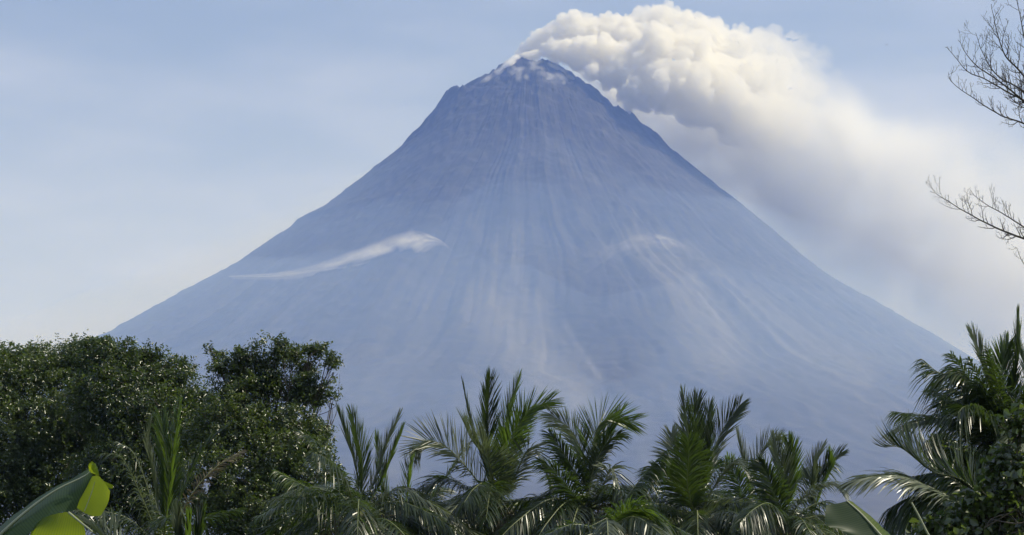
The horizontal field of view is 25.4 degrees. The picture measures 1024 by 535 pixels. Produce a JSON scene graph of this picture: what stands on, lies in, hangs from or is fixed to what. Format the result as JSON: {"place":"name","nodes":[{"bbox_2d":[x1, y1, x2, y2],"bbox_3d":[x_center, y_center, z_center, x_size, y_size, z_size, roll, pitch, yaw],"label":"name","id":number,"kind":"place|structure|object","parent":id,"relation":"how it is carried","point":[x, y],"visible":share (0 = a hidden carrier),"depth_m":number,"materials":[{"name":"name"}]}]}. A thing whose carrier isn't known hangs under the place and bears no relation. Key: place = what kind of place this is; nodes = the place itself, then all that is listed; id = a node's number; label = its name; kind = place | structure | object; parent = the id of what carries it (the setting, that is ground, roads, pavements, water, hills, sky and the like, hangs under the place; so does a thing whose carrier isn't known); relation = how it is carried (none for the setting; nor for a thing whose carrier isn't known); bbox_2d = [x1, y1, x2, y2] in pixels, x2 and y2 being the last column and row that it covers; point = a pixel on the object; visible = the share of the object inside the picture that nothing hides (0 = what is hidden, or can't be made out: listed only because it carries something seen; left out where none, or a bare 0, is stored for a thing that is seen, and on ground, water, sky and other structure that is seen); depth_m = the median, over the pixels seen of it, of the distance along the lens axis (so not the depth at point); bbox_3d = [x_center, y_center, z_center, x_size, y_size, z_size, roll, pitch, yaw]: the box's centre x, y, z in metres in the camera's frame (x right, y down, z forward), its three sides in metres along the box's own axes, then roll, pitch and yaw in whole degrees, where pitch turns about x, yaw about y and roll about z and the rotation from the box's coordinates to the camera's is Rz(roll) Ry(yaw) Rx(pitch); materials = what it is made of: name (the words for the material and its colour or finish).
{"place":"outdoors","nodes":[
{"label":"outdoors","id":0,"kind":"place"},
{"bbox_2d":[300,480,405,534],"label":"shrub","id":1,"kind":"object","parent":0,"point":[366,492],"visible":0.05,"depth_m":71.42,"materials":[{"name":"green plant"}]},
{"bbox_2d":[434,497,518,534],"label":"shrub","id":2,"kind":"object","parent":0,"point":[486,506],"visible":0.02,"depth_m":73.38,"materials":[{"name":"green plant"}]},
{"bbox_2d":[0,55,1023,534],"bbox_3d":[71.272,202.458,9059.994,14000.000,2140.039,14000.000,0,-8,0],"label":"volcano","id":3,"kind":"structure","parent":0,"point":[552,227],"depth_m":7587.10},
{"bbox_2d":[0,0,1023,384],"label":"sky","id":4,"kind":"structure","parent":0,"point":[148,148],"materials":[{"name":"blue"}]},
{"bbox_2d":[667,495,771,534],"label":"shrub","id":5,"kind":"object","parent":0,"point":[705,508],"depth_m":71.20,"materials":[{"name":"green plant"}]},
{"bbox_2d":[925,426,975,470],"bbox_3d":[9.645,6.010,49.626,1.439,5.122,1.242,0,-8,0],"label":"shrub","id":6,"kind":"object","parent":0,"point":[946,445],"visible":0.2,"depth_m":49.71,"materials":[{"name":"green plant"}]},
{"label":"ground","id":7,"kind":"structure","parent":0,"visible":0},
{"bbox_2d":[0,461,112,534],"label":"banana plant","id":8,"kind":"object","parent":7,"relation":"on","point":[87,492],"visible":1,"depth_m":17.86,"materials":[{"name":"green plant"}]},
{"bbox_2d":[0,333,123,534],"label":"broadleaf tree","id":9,"kind":"object","parent":7,"relation":"on","point":[26,478],"visible":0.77,"depth_m":76.46,"materials":[{"name":"green plant"}]},
{"bbox_2d":[76,504,128,534],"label":"coconut palm","id":10,"kind":"object","parent":7,"relation":"on","point":[91,523],"visible":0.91,"depth_m":23.86,"materials":[{"name":"green plant"}]},
{"bbox_2d":[54,329,218,534],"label":"broadleaf tree","id":11,"kind":"object","parent":7,"relation":"on","point":[120,390],"visible":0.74,"depth_m":72.31,"materials":[{"name":"green plant"}]},
{"bbox_2d":[71,396,248,534],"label":"coconut palm","id":12,"kind":"object","parent":7,"relation":"on","point":[166,445],"visible":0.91,"depth_m":51.95,"materials":[{"name":"green plant"}]},
{"bbox_2d":[170,497,207,534],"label":"coconut palm","id":13,"kind":"object","parent":7,"relation":"on","point":[178,518],"visible":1,"depth_m":25.91,"materials":[{"name":"green plant"}]},
{"bbox_2d":[166,330,345,534],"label":"broadleaf tree","id":14,"kind":"object","parent":7,"relation":"on","point":[243,402],"visible":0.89,"depth_m":68.70,"materials":[{"name":"green plant"}]},
{"bbox_2d":[246,403,501,534],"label":"coconut palm","id":15,"kind":"object","parent":7,"relation":"on","point":[422,510],"visible":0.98,"depth_m":57.13,"materials":[{"name":"green plant"}]},
{"bbox_2d":[311,427,504,534],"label":"coconut palm","id":16,"kind":"object","parent":7,"relation":"on","point":[385,487],"visible":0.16,"depth_m":62.66,"materials":[{"name":"green plant"}]},
{"bbox_2d":[378,367,597,534],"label":"coconut palm","id":17,"kind":"object","parent":7,"relation":"on","point":[495,456],"visible":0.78,"depth_m":58.90,"materials":[{"name":"green plant"}]},
{"bbox_2d":[447,392,686,534],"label":"coconut palm","id":18,"kind":"object","parent":7,"relation":"on","point":[597,451],"visible":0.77,"depth_m":58.44,"materials":[{"name":"green plant"}]},
{"bbox_2d":[542,450,690,534],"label":"coconut palm","id":19,"kind":"object","parent":7,"relation":"on","point":[653,522],"visible":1,"depth_m":49.21,"materials":[{"name":"green plant"}]},
{"bbox_2d":[574,384,818,534],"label":"coconut palm","id":20,"kind":"object","parent":7,"relation":"on","point":[690,478],"visible":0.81,"depth_m":57.37,"materials":[{"name":"green plant"}]},
{"bbox_2d":[650,425,845,534],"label":"coconut palm","id":21,"kind":"object","parent":7,"relation":"on","point":[737,490],"visible":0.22,"depth_m":65.53,"materials":[{"name":"green plant"}]},
{"bbox_2d":[687,428,851,534],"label":"coconut palm","id":22,"kind":"object","parent":7,"relation":"on","point":[786,465],"visible":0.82,"depth_m":56.43,"materials":[{"name":"green plant"}]},
{"bbox_2d":[711,439,849,534],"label":"coconut palm","id":23,"kind":"object","parent":7,"relation":"on","point":[830,462],"visible":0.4,"depth_m":60.93,"materials":[{"name":"green plant"}]},
{"bbox_2d":[825,501,929,534],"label":"banana plant","id":24,"kind":"object","parent":7,"relation":"on","point":[849,517],"visible":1,"depth_m":29.78,"materials":[{"name":"green plant"}]},
{"bbox_2d":[836,407,1023,534],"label":"coconut palm","id":25,"kind":"object","parent":7,"relation":"on","point":[921,485],"visible":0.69,"depth_m":39.99,"materials":[{"name":"green plant"}]},
{"bbox_2d":[877,303,1023,534],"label":"coconut palm","id":26,"kind":"object","parent":7,"relation":"on","point":[974,410],"visible":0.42,"depth_m":45.40,"materials":[{"name":"green plant"}]},
{"bbox_2d":[905,402,1023,534],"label":"shrub","id":27,"kind":"object","parent":7,"relation":"on","point":[993,504],"visible":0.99,"depth_m":36.56,"materials":[{"name":"green plant"}]},
{"bbox_2d":[926,0,1023,267],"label":"bare tree","id":28,"kind":"object","parent":7,"relation":"on","point":[1020,88],"visible":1,"depth_m":26.55,"materials":[{"name":"brown plant"}]},
{"bbox_2d":[949,339,1023,485],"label":"coconut palm","id":29,"kind":"object","parent":7,"relation":"on","point":[1021,352],"visible":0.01,"depth_m":49.17,"materials":[{"name":"green plant"}]}
]}

